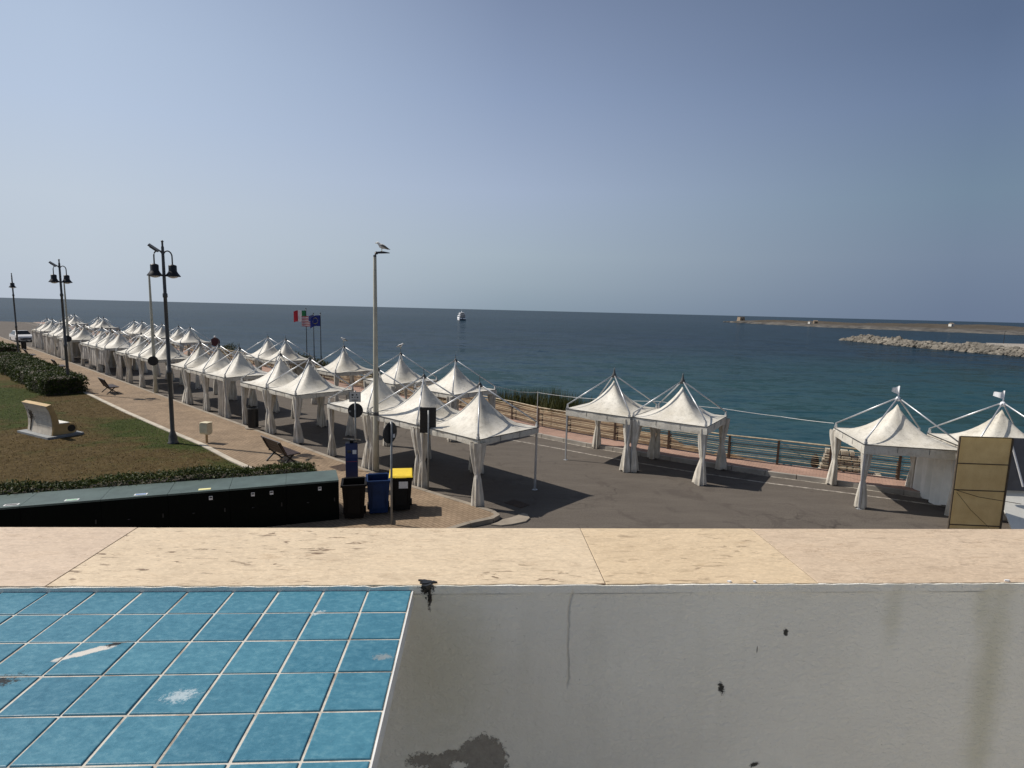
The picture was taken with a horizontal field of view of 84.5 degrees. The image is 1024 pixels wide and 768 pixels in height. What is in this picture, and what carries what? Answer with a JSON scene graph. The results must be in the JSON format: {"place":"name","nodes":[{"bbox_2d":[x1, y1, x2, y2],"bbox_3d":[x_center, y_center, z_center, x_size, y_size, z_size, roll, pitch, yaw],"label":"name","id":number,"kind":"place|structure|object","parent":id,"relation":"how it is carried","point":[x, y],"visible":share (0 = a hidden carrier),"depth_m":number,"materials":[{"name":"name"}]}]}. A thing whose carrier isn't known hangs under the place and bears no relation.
{"place":"outdoors","nodes":[
{"label":"outdoors","id":0,"kind":"place"},
{"bbox_2d":[0,372,247,489],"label":"lawn","id":1,"kind":"structure","parent":0,"point":[6,381],"depth_m":22.70,"materials":[{"name":"plant"}]},
{"bbox_2d":[0,341,21,352],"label":"clipped hedge","id":2,"kind":"object","parent":1,"relation":"on","point":[4,347],"visible":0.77,"depth_m":56.13,"materials":[{"name":"green plant"}]},
{"bbox_2d":[0,351,89,395],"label":"clipped hedge","id":3,"kind":"object","parent":1,"relation":"on","point":[35,374],"visible":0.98,"depth_m":36.62,"materials":[{"name":"green plant"}]},
{"bbox_2d":[17,400,83,439],"bbox_3d":[-20.202,1.454,24.622,2.620,1.445,1.350,5,8,27],"label":"sculpture bench","id":4,"kind":"object","parent":1,"relation":"on","point":[44,422],"visible":1,"depth_m":24.15,"materials":[{"name":"white stone"}]},
{"bbox_2d":[48,259,72,376],"bbox_3d":[-27.821,-3.550,35.025,1.180,8.280,0.560,-4,9,-38],"label":"twin street lamp","id":5,"kind":"object","parent":1,"relation":"on","point":[66,279],"visible":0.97,"depth_m":34.77,"materials":[{"name":"metal"}]},
{"bbox_2d":[147,240,180,443],"bbox_3d":[-14.034,-1.633,22.988,1.180,8.280,0.560,-3,9,-32],"label":"twin street lamp","id":6,"kind":"object","parent":1,"relation":"on","point":[154,271],"visible":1,"depth_m":22.79,"materials":[{"name":"metal"}]},
{"bbox_2d":[0,337,493,527],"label":"promenade","id":7,"kind":"structure","parent":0,"point":[240,443],"depth_m":22.93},
{"bbox_2d":[9,273,18,351],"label":"twin street lamp","id":8,"kind":"object","parent":7,"relation":"on","point":[12,285],"visible":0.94,"depth_m":55.84,"materials":[{"name":"metal"}]},
{"bbox_2d":[0,492,37,526],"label":"metal container","id":9,"kind":"object","parent":7,"relation":"on","point":[10,514],"visible":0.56,"depth_m":13.00,"materials":[{"name":"metal"}]},
{"bbox_2d":[19,487,111,526],"bbox_3d":[-10.810,3.283,13.802,1.556,1.138,1.072,-1,8,-21],"label":"metal container","id":10,"kind":"object","parent":7,"relation":"on","point":[74,508],"visible":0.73,"depth_m":13.40,"materials":[{"name":"metal"}]},
{"bbox_2d":[98,377,118,394],"bbox_3d":[-25.741,0.100,35.966,1.550,0.998,0.789,8,10,42],"label":"park bench","id":11,"kind":"object","parent":7,"relation":"on","point":[105,384],"visible":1,"depth_m":35.75,"materials":[{"name":"black paint"}]},
{"bbox_2d":[101,482,174,527],"bbox_3d":[-9.430,3.248,14.334,1.396,1.138,1.072,-1,8,-21],"label":"metal container","id":12,"kind":"object","parent":7,"relation":"on","point":[142,506],"visible":0.79,"depth_m":13.93,"materials":[{"name":"metal"}]},
{"bbox_2d":[0,459,318,494],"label":"hedge","id":13,"kind":"object","parent":7,"relation":"on","point":[135,478],"visible":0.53,"depth_m":15.12,"materials":[{"name":"green plant"}]},
{"bbox_2d":[83,392,261,471],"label":"lawn kerb","id":14,"kind":"structure","parent":7,"relation":"on","point":[224,456],"depth_m":24.77,"materials":[{"name":"concrete"}]},
{"bbox_2d":[168,478,232,527],"bbox_3d":[-8.133,3.214,14.835,1.376,1.138,1.072,-1,8,-21],"label":"metal container","id":15,"kind":"object","parent":7,"relation":"on","point":[199,504],"visible":0.85,"depth_m":14.42,"materials":[{"name":"metal"}]},
{"bbox_2d":[199,421,211,442],"bbox_3d":[-12.910,2.047,23.816,0.410,0.885,0.320,3,8,12],"label":"post box","id":16,"kind":"object","parent":7,"relation":"on","point":[205,427],"visible":1,"depth_m":23.68,"materials":[{"name":"beige metal"}]},
{"bbox_2d":[245,407,261,429],"bbox_3d":[-12.314,1.622,26.807,0.720,0.980,0.720,1,7,0],"label":"litter bin","id":17,"kind":"object","parent":7,"relation":"on","point":[252,418],"visible":1,"depth_m":26.63,"materials":[{"name":"metal"}]},
{"bbox_2d":[229,474,286,527],"bbox_3d":[-6.856,3.185,15.328,1.356,1.129,1.072,-1,8,-21],"label":"metal container","id":18,"kind":"object","parent":7,"relation":"on","point":[258,501],"visible":0.91,"depth_m":14.91,"materials":[{"name":"metal"}]},
{"bbox_2d":[261,435,300,463],"bbox_3d":[-8.644,2.477,21.044,1.550,0.998,0.789,8,10,42],"label":"park bench","id":19,"kind":"object","parent":7,"relation":"on","point":[273,446],"visible":0.98,"depth_m":20.83,"materials":[{"name":"black paint"}]},
{"bbox_2d":[286,470,338,524],"bbox_3d":[-5.592,3.151,15.816,1.346,1.132,1.072,-1,8,-21],"label":"metal container","id":20,"kind":"object","parent":7,"relation":"on","point":[313,496],"visible":0.99,"depth_m":15.39,"materials":[{"name":"metal"}]},
{"bbox_2d":[330,464,345,470],"bbox_3d":[-6.228,3.061,20.692,0.800,0.018,0.600,8,10,42],"label":"manhole cover","id":21,"kind":"object","parent":7,"relation":"on","point":[341,467],"visible":0.7,"depth_m":20.65,"materials":[{"name":"metal"}]},
{"bbox_2d":[342,438,360,476],"bbox_3d":[-5.185,2.556,18.253,0.567,1.699,0.401,0,8,-14],"label":"parking meter","id":22,"kind":"object","parent":7,"relation":"on","point":[351,453],"visible":0.72,"depth_m":18.09,"materials":[{"name":"blue paint"}]},
{"bbox_2d":[340,476,366,518],"bbox_3d":[-4.437,3.224,15.873,0.702,1.030,0.825,0,8,-14],"label":"wheelie bin","id":23,"kind":"object","parent":7,"relation":"on","point":[353,494],"visible":0.94,"depth_m":15.53,"materials":[{"name":"brown plastic"}]},
{"bbox_2d":[348,390,362,441],"bbox_3d":[-5.593,1.681,20.158,0.530,2.920,0.097,1,8,-6],"label":"traffic sign","id":24,"kind":"object","parent":7,"relation":"on","point":[355,410],"visible":0.96,"depth_m":20.06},
{"bbox_2d":[366,472,389,513],"bbox_3d":[-3.866,3.181,16.309,0.702,1.030,0.825,0,8,-14],"label":"wheelie bin","id":25,"kind":"object","parent":7,"relation":"on","point":[378,484],"visible":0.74,"depth_m":15.96,"materials":[{"name":"blue plastic"}]},
{"bbox_2d":[373,251,388,471],"bbox_3d":[-4.627,-0.709,19.959,0.605,7.797,0.205,1,7,-5],"label":"tall street lamp","id":26,"kind":"object","parent":7,"relation":"on","point":[375,409],"visible":1,"depth_m":19.92,"materials":[{"name":"metal"}]},
{"bbox_2d":[383,421,396,524],"bbox_3d":[-3.261,2.417,15.208,0.084,2.860,0.580,5,8,26],"label":"traffic sign","id":27,"kind":"object","parent":7,"relation":"on","point":[389,432],"visible":1,"depth_m":15.16,"materials":[{"name":"metal"}]},
{"bbox_2d":[388,468,412,509],"bbox_3d":[-3.259,3.108,16.584,0.702,1.132,0.859,0,8,-10],"label":"wheelie bin","id":28,"kind":"object","parent":7,"relation":"on","point":[402,484],"visible":0.81,"depth_m":16.25,"materials":[{"name":"black plastic"}]},
{"bbox_2d":[420,407,435,488],"bbox_3d":[-2.734,2.100,18.301,0.520,2.710,0.092,1,7,-4],"label":"traffic sign","id":29,"kind":"object","parent":7,"relation":"on","point":[427,418],"visible":0.86,"depth_m":18.20,"materials":[{"name":"metal"}]},
{"bbox_2d":[69,325,765,461],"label":"shore bank","id":30,"kind":"structure","parent":0,"point":[544,410],"depth_m":32.87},
{"bbox_2d":[220,342,240,356],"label":"coastal shrub","id":31,"kind":"object","parent":30,"relation":"on","point":[229,347],"visible":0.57,"depth_m":63.94,"materials":[{"name":"green plant"}]},
{"bbox_2d":[315,358,330,375],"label":"coastal shrub","id":32,"kind":"object","parent":30,"relation":"on","point":[323,364],"visible":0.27,"depth_m":48.47,"materials":[{"name":"green plant"}]},
{"bbox_2d":[492,387,525,402],"bbox_3d":[-0.566,0.928,39.161,2.654,1.264,1.932,5,8,23],"label":"reed clump","id":33,"kind":"object","parent":30,"relation":"on","point":[502,396],"visible":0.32,"depth_m":39.16,"materials":[{"name":"green plant"}]},
{"bbox_2d":[506,387,533,403],"bbox_3d":[0.341,0.894,38.920,2.816,1.437,2.574,1,7,0],"label":"reed clump","id":34,"kind":"object","parent":30,"relation":"on","point":[516,398],"visible":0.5,"depth_m":38.71,"materials":[{"name":"green plant"}]},
{"bbox_2d":[520,388,551,405],"bbox_3d":[1.678,0.958,38.470,2.498,1.494,2.190,1,7,0],"label":"reed clump","id":35,"kind":"object","parent":30,"relation":"on","point":[531,401],"visible":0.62,"depth_m":38.31,"materials":[{"name":"green plant"}]},
{"bbox_2d":[535,396,565,410],"bbox_3d":[2.591,1.413,36.716,2.520,1.092,2.132,1,7,0],"label":"reed clump","id":36,"kind":"object","parent":30,"relation":"on","point":[550,405],"visible":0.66,"depth_m":36.54,"materials":[{"name":"green plant"}]},
{"bbox_2d":[538,385,572,407],"bbox_3d":[2.889,0.943,37.713,2.523,1.780,2.350,1,7,0],"label":"reed clump","id":37,"kind":"object","parent":30,"relation":"on","point":[550,396],"visible":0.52,"depth_m":37.58,"materials":[{"name":"green plant"}]},
{"bbox_2d":[550,390,591,412],"bbox_3d":[3.844,1.179,36.750,3.068,1.608,2.309,1,7,0],"label":"reed clump","id":38,"kind":"object","parent":30,"relation":"on","point":[567,402],"visible":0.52,"depth_m":36.87,"materials":[{"name":"green plant"}]},
{"bbox_2d":[573,395,594,405],"bbox_3d":[4.812,1.434,35.895,2.561,1.372,2.344,5,8,27],"label":"reed clump","id":39,"kind":"object","parent":30,"relation":"on","point":[578,402],"visible":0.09,"depth_m":35.81,"materials":[{"name":"green plant"}]},
{"bbox_2d":[811,454,818,467],"bbox_3d":[11.979,3.026,22.293,0.300,0.520,0.300,1,7,0],"label":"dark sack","id":40,"kind":"object","parent":30,"relation":"on","point":[812,461],"visible":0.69,"depth_m":22.21,"materials":[{"name":"black plastic"}]},
{"bbox_2d":[818,448,880,475],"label":"ruined wall","id":41,"kind":"structure","parent":30,"relation":"on","point":[847,461],"depth_m":22.31,"materials":[{"name":"stone"}]},
{"bbox_2d":[37,322,919,491],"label":"seaside pavement","id":42,"kind":"structure","parent":0,"point":[890,482],"depth_m":22.92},
{"bbox_2d":[211,336,219,352],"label":"round sign","id":43,"kind":"object","parent":42,"relation":"on","point":[214,340],"visible":0.78,"depth_m":58.75,"materials":[{"name":"metal"}]},
{"bbox_2d":[294,308,306,357],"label":"flag pole","id":44,"kind":"object","parent":42,"relation":"on","point":[298,314],"visible":0.84,"depth_m":42.49,"materials":[{"name":"fabric"}]},
{"bbox_2d":[301,313,314,360],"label":"flag pole","id":45,"kind":"object","parent":42,"relation":"on","point":[305,320],"visible":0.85,"depth_m":41.79,"materials":[{"name":"metal"}]},
{"bbox_2d":[310,313,321,375],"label":"flag pole","id":46,"kind":"object","parent":42,"relation":"on","point":[315,320],"visible":0.98,"depth_m":41.20,"materials":[{"name":"metal"}]},
{"bbox_2d":[130,335,910,479],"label":"seafront railing","id":47,"kind":"object","parent":42,"relation":"on","point":[777,459],"visible":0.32,"depth_m":23.39,"materials":[{"name":"metal"}]},
{"bbox_2d":[0,321,1010,528],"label":"road","id":48,"kind":"structure","parent":0,"point":[579,490],"depth_m":19.59,"materials":[{"name":"asphalt"}]},
{"bbox_2d":[9,330,31,341],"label":"parked car","id":49,"kind":"object","parent":48,"relation":"on","point":[25,335],"visible":0.76,"depth_m":77.79,"materials":[{"name":"white paint"}]},
{"bbox_2d":[31,318,55,346],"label":"pagoda tent","id":50,"kind":"object","parent":48,"relation":"on","point":[34,339],"visible":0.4,"depth_m":70.04,"materials":[{"name":"white fabric"}]},
{"bbox_2d":[34,319,59,349],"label":"pagoda tent","id":51,"kind":"object","parent":48,"relation":"on","point":[39,338],"visible":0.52,"depth_m":67.71,"materials":[{"name":"white fabric"}]},
{"bbox_2d":[42,321,72,353],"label":"pagoda tent","id":52,"kind":"object","parent":48,"relation":"on","point":[46,343],"visible":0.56,"depth_m":62.23,"materials":[{"name":"white fabric"}]},
{"bbox_2d":[48,322,73,356],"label":"pagoda tent","id":53,"kind":"object","parent":48,"relation":"on","point":[52,344],"visible":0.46,"depth_m":59.72,"materials":[{"name":"white fabric"}]},
{"bbox_2d":[56,323,95,358],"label":"pagoda tent","id":54,"kind":"object","parent":48,"relation":"on","point":[76,352],"visible":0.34,"depth_m":57.49,"materials":[{"name":"white fabric"}]},
{"bbox_2d":[65,314,88,326],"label":"pagoda tent","id":55,"kind":"object","parent":48,"relation":"on","point":[74,320],"visible":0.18,"depth_m":89.64,"materials":[{"name":"white fabric"}]},
{"bbox_2d":[62,324,96,362],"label":"pagoda tent","id":56,"kind":"object","parent":48,"relation":"on","point":[82,334],"visible":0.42,"depth_m":54.72,"materials":[{"name":"white fabric"}]},
{"bbox_2d":[79,324,116,365],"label":"pagoda tent","id":57,"kind":"object","parent":48,"relation":"on","point":[83,350],"visible":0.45,"depth_m":50.44,"materials":[{"name":"white fabric"}]},
{"bbox_2d":[85,317,110,334],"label":"pagoda tent","id":58,"kind":"object","parent":48,"relation":"on","point":[94,324],"visible":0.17,"depth_m":81.11,"materials":[{"name":"white fabric"}]},
{"bbox_2d":[89,317,118,336],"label":"pagoda tent","id":59,"kind":"object","parent":48,"relation":"on","point":[105,324],"visible":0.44,"depth_m":79.31,"materials":[{"name":"white fabric"}]},
{"bbox_2d":[87,328,134,369],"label":"pagoda tent","id":60,"kind":"object","parent":48,"relation":"on","point":[93,361],"visible":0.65,"depth_m":48.74,"materials":[{"name":"white fabric"}]},
{"bbox_2d":[95,326,147,374],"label":"pagoda tent","id":61,"kind":"object","parent":48,"relation":"on","point":[103,354],"visible":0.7,"depth_m":46.38,"materials":[{"name":"white fabric"}]},
{"bbox_2d":[118,320,139,338],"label":"pagoda tent","id":62,"kind":"object","parent":48,"relation":"on","point":[131,329],"visible":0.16,"depth_m":69.40,"materials":[{"name":"white fabric"}]},
{"bbox_2d":[113,332,166,382],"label":"pagoda tent","id":63,"kind":"object","parent":48,"relation":"on","point":[117,357],"visible":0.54,"depth_m":42.73,"materials":[{"name":"white fabric"}]},
{"bbox_2d":[125,321,157,343],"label":"pagoda tent","id":64,"kind":"object","parent":48,"relation":"on","point":[138,329],"visible":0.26,"depth_m":67.22,"materials":[{"name":"white fabric"}]},
{"bbox_2d":[134,323,164,345],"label":"pagoda tent","id":65,"kind":"object","parent":48,"relation":"on","point":[147,335],"visible":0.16,"depth_m":62.76,"materials":[{"name":"white fabric"}]},
{"bbox_2d":[126,334,181,384],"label":"pagoda tent","id":66,"kind":"object","parent":48,"relation":"on","point":[129,357],"visible":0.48,"depth_m":40.77,"materials":[{"name":"white fabric"}]},
{"bbox_2d":[144,324,179,350],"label":"pagoda tent","id":67,"kind":"object","parent":48,"relation":"on","point":[160,333],"visible":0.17,"depth_m":60.56,"materials":[{"name":"white fabric"}]},
{"bbox_2d":[136,339,200,391],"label":"pagoda tent","id":68,"kind":"object","parent":48,"relation":"on","point":[160,354],"visible":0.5,"depth_m":38.81,"materials":[{"name":"white fabric"}]},
{"bbox_2d":[158,326,197,355],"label":"pagoda tent","id":69,"kind":"object","parent":48,"relation":"on","point":[179,336],"visible":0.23,"depth_m":56.98,"materials":[{"name":"white fabric"}]},
{"bbox_2d":[170,327,211,362],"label":"pagoda tent","id":70,"kind":"object","parent":48,"relation":"on","point":[189,338],"visible":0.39,"depth_m":54.76,"materials":[{"name":"white fabric"}]},
{"bbox_2d":[166,338,232,402],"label":"pagoda tent","id":71,"kind":"object","parent":48,"relation":"on","point":[198,352],"visible":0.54,"depth_m":34.65,"materials":[{"name":"white fabric"}]},
{"bbox_2d":[0,590,413,767],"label":"tiled counter","id":72,"kind":"object","parent":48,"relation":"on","point":[261,679],"visible":1,"depth_m":0.99,"materials":[{"name":"tile"}]},
{"bbox_2d":[183,340,252,409],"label":"pagoda tent","id":73,"kind":"object","parent":48,"relation":"on","point":[213,359],"visible":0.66,"depth_m":32.90,"materials":[{"name":"white fabric"}]},
{"bbox_2d":[202,345,279,418],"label":"pagoda tent","id":74,"kind":"object","parent":48,"relation":"on","point":[239,366],"visible":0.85,"depth_m":30.57,"materials":[{"name":"white fabric"}]},
{"bbox_2d":[1,337,499,527],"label":"promenade kerb","id":75,"kind":"structure","parent":48,"relation":"on","point":[486,520],"depth_m":20.15,"materials":[{"name":"concrete"}]},
{"bbox_2d":[63,278,71,361],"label":"tall street lamp","id":76,"kind":"object","parent":75,"relation":"on","point":[68,343],"visible":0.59,"depth_m":52.77,"materials":[{"name":"metal"}]},
{"bbox_2d":[148,276,157,392],"bbox_3d":[-22.732,-3.199,35.934,0.605,7.697,0.205,2,8,8],"label":"tall street lamp","id":77,"kind":"object","parent":75,"relation":"on","point":[153,348],"visible":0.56,"depth_m":35.93,"materials":[{"name":"metal"}]},
{"bbox_2d":[148,356,158,365],"bbox_3d":[-22.962,-1.479,36.076,0.600,0.600,0.064,-2,8,-25],"label":"round sign","id":78,"kind":"object","parent":77,"relation":"attached to","point":[153,360],"visible":1,"depth_m":36.05,"materials":[{"name":"metal"}]},
{"bbox_2d":[241,336,293,380],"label":"pagoda tent","id":79,"kind":"object","parent":48,"relation":"on","point":[267,345],"visible":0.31,"depth_m":41.69,"materials":[{"name":"white fabric"}]},
{"bbox_2d":[240,349,320,433],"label":"pagoda tent","id":80,"kind":"object","parent":48,"relation":"on","point":[279,368],"visible":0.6,"depth_m":27.61,"materials":[{"name":"white fabric"}]},
{"bbox_2d":[257,335,315,375],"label":"pagoda tent","id":81,"kind":"object","parent":48,"relation":"on","point":[287,351],"visible":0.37,"depth_m":39.83,"materials":[{"name":"white fabric"}]},
{"bbox_2d":[266,353,354,443],"bbox_3d":[-9.356,0.442,26.134,3.111,3.880,3.015,8,10,43],"label":"pagoda tent","id":82,"kind":"object","parent":48,"relation":"on","point":[309,382],"visible":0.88,"depth_m":25.66,"materials":[{"name":"white fabric"}]},
{"bbox_2d":[311,345,372,403],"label":"pagoda tent","id":83,"kind":"object","parent":48,"relation":"on","point":[343,364],"visible":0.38,"depth_m":33.84,"materials":[{"name":"white fabric"}]},
{"bbox_2d":[327,367,414,468],"bbox_3d":[-5.392,1.010,22.544,3.171,3.880,3.084,8,10,42],"label":"pagoda tent","id":84,"kind":"object","parent":48,"relation":"on","point":[385,391],"visible":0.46,"depth_m":22.09,"materials":[{"name":"white fabric"}]},
{"bbox_2d":[363,349,437,426],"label":"pagoda tent","id":85,"kind":"object","parent":48,"relation":"on","point":[402,372],"visible":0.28,"depth_m":29.75,"materials":[{"name":"white fabric"}]},
{"bbox_2d":[366,374,472,485],"bbox_3d":[-3.262,1.312,20.641,3.138,3.880,3.060,8,10,42],"label":"pagoda tent","id":86,"kind":"object","parent":48,"relation":"on","point":[405,414],"visible":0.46,"depth_m":20.14,"materials":[{"name":"white fabric"}]},
{"bbox_2d":[413,354,496,441],"bbox_3d":[-2.739,0.454,27.290,3.045,3.880,3.149,8,10,42],"label":"pagoda tent","id":87,"kind":"object","parent":48,"relation":"on","point":[456,381],"visible":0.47,"depth_m":26.74,"materials":[{"name":"white fabric"}]},
{"bbox_2d":[496,386,833,423],"bbox_3d":[5.772,0.846,24.475,14.319,0.470,1.899,6,9,31],"label":"rope","id":88,"kind":"object","parent":87,"relation":"attached to","point":[667,402],"visible":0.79,"depth_m":23.46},
{"bbox_2d":[416,377,539,506],"bbox_3d":[-1.134,1.619,18.695,3.190,3.880,3.082,8,10,42],"label":"pagoda tent","id":89,"kind":"object","parent":48,"relation":"on","point":[479,422],"visible":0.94,"depth_m":18.07,"materials":[{"name":"white fabric"}]},
{"bbox_2d":[34,322,921,497],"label":"seaside kerb","id":90,"kind":"structure","parent":48,"relation":"on","point":[789,475],"depth_m":21.62,"materials":[{"name":"concrete"}]},
{"bbox_2d":[41,324,922,498],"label":"gutter line","id":91,"kind":"object","parent":48,"relation":"on","point":[738,471],"visible":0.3,"depth_m":21.55,"materials":[{"name":"white paint"}]},
{"bbox_2d":[29,323,945,506],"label":"road line","id":92,"kind":"object","parent":48,"relation":"on","point":[724,476],"visible":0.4,"depth_m":20.79,"materials":[{"name":"white paint"}]},
{"bbox_2d":[491,513,529,526],"bbox_3d":[0.033,3.930,16.119,1.355,0.065,0.532,-5,10,-42],"label":"concrete apron","id":93,"kind":"object","parent":48,"relation":"on","point":[519,519],"visible":1,"depth_m":16.09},
{"bbox_2d":[0,527,1023,767],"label":"parapet wall","id":94,"kind":"structure","parent":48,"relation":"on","point":[681,648],"depth_m":1.40,"materials":[{"name":"paint"}]},
{"bbox_2d":[504,499,529,507],"bbox_3d":[0.158,3.741,17.634,0.700,0.016,0.450,8,10,42],"label":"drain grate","id":95,"kind":"object","parent":48,"relation":"in","point":[517,503],"visible":1,"depth_m":17.62,"materials":[{"name":"metal"}]},
{"bbox_2d":[563,367,657,472],"bbox_3d":[4.143,1.214,23.083,3.111,3.802,3.058,7,9,35],"label":"pagoda tent","id":96,"kind":"object","parent":48,"relation":"on","point":[613,402],"visible":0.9,"depth_m":22.45,"materials":[{"name":"white fabric"}]},
{"bbox_2d":[630,374,729,485],"bbox_3d":[6.461,1.464,21.610,3.069,3.802,3.015,6,9,34],"label":"pagoda tent","id":97,"kind":"object","parent":48,"relation":"on","point":[681,411],"visible":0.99,"depth_m":21.05,"materials":[{"name":"white fabric"}]},
{"bbox_2d":[826,386,957,515],"bbox_3d":[12.673,1.965,18.769,3.064,3.851,2.967,3,8,11],"label":"pagoda tent","id":98,"kind":"object","parent":48,"relation":"on","point":[895,431],"visible":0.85,"depth_m":18.12,"materials":[{"name":"white fabric"}]},
{"bbox_2d":[926,391,1023,520],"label":"pagoda tent","id":99,"kind":"object","parent":48,"relation":"on","point":[1000,424],"visible":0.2,"depth_m":17.91,"materials":[{"name":"white fabric"}]},
{"bbox_2d":[947,436,1019,528],"bbox_3d":[13.625,2.878,16.134,1.916,2.772,0.077,2,7,3],"label":"tan screen","id":100,"kind":"object","parent":48,"relation":"on","point":[980,481],"visible":0.91,"depth_m":16.14,"materials":[{"name":"wood"}]},
{"bbox_2d":[1004,438,1023,528],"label":"stall board","id":101,"kind":"object","parent":48,"relation":"on","point":[1014,512],"visible":0.67,"depth_m":16.23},
{"bbox_2d":[0,298,1023,478],"bbox_3d":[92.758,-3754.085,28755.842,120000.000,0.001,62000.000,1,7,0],"label":"sea","id":102,"kind":"structure","parent":0,"point":[821,375],"depth_m":134.27,"materials":[{"name":"liquid"}]},
{"bbox_2d":[839,334,1023,356],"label":"breakwater boulders","id":103,"kind":"object","parent":102,"relation":"in","point":[984,348],"visible":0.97,"depth_m":195.96,"materials":[{"name":"stone"}]},
{"bbox_2d":[987,343,1023,347],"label":"harbour quay","id":104,"kind":"structure","parent":102,"relation":"in","point":[1012,345],"depth_m":225.54,"materials":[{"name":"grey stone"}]},
{"bbox_2d":[0,0,1023,322],"label":"sky","id":105,"kind":"structure","parent":0,"point":[848,159],"materials":[{"name":"blue"}]},
{"bbox_2d":[723,320,1023,334],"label":"headland","id":106,"kind":"structure","parent":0,"point":[994,329],"depth_m":594.15,"materials":[{"name":"stone"}]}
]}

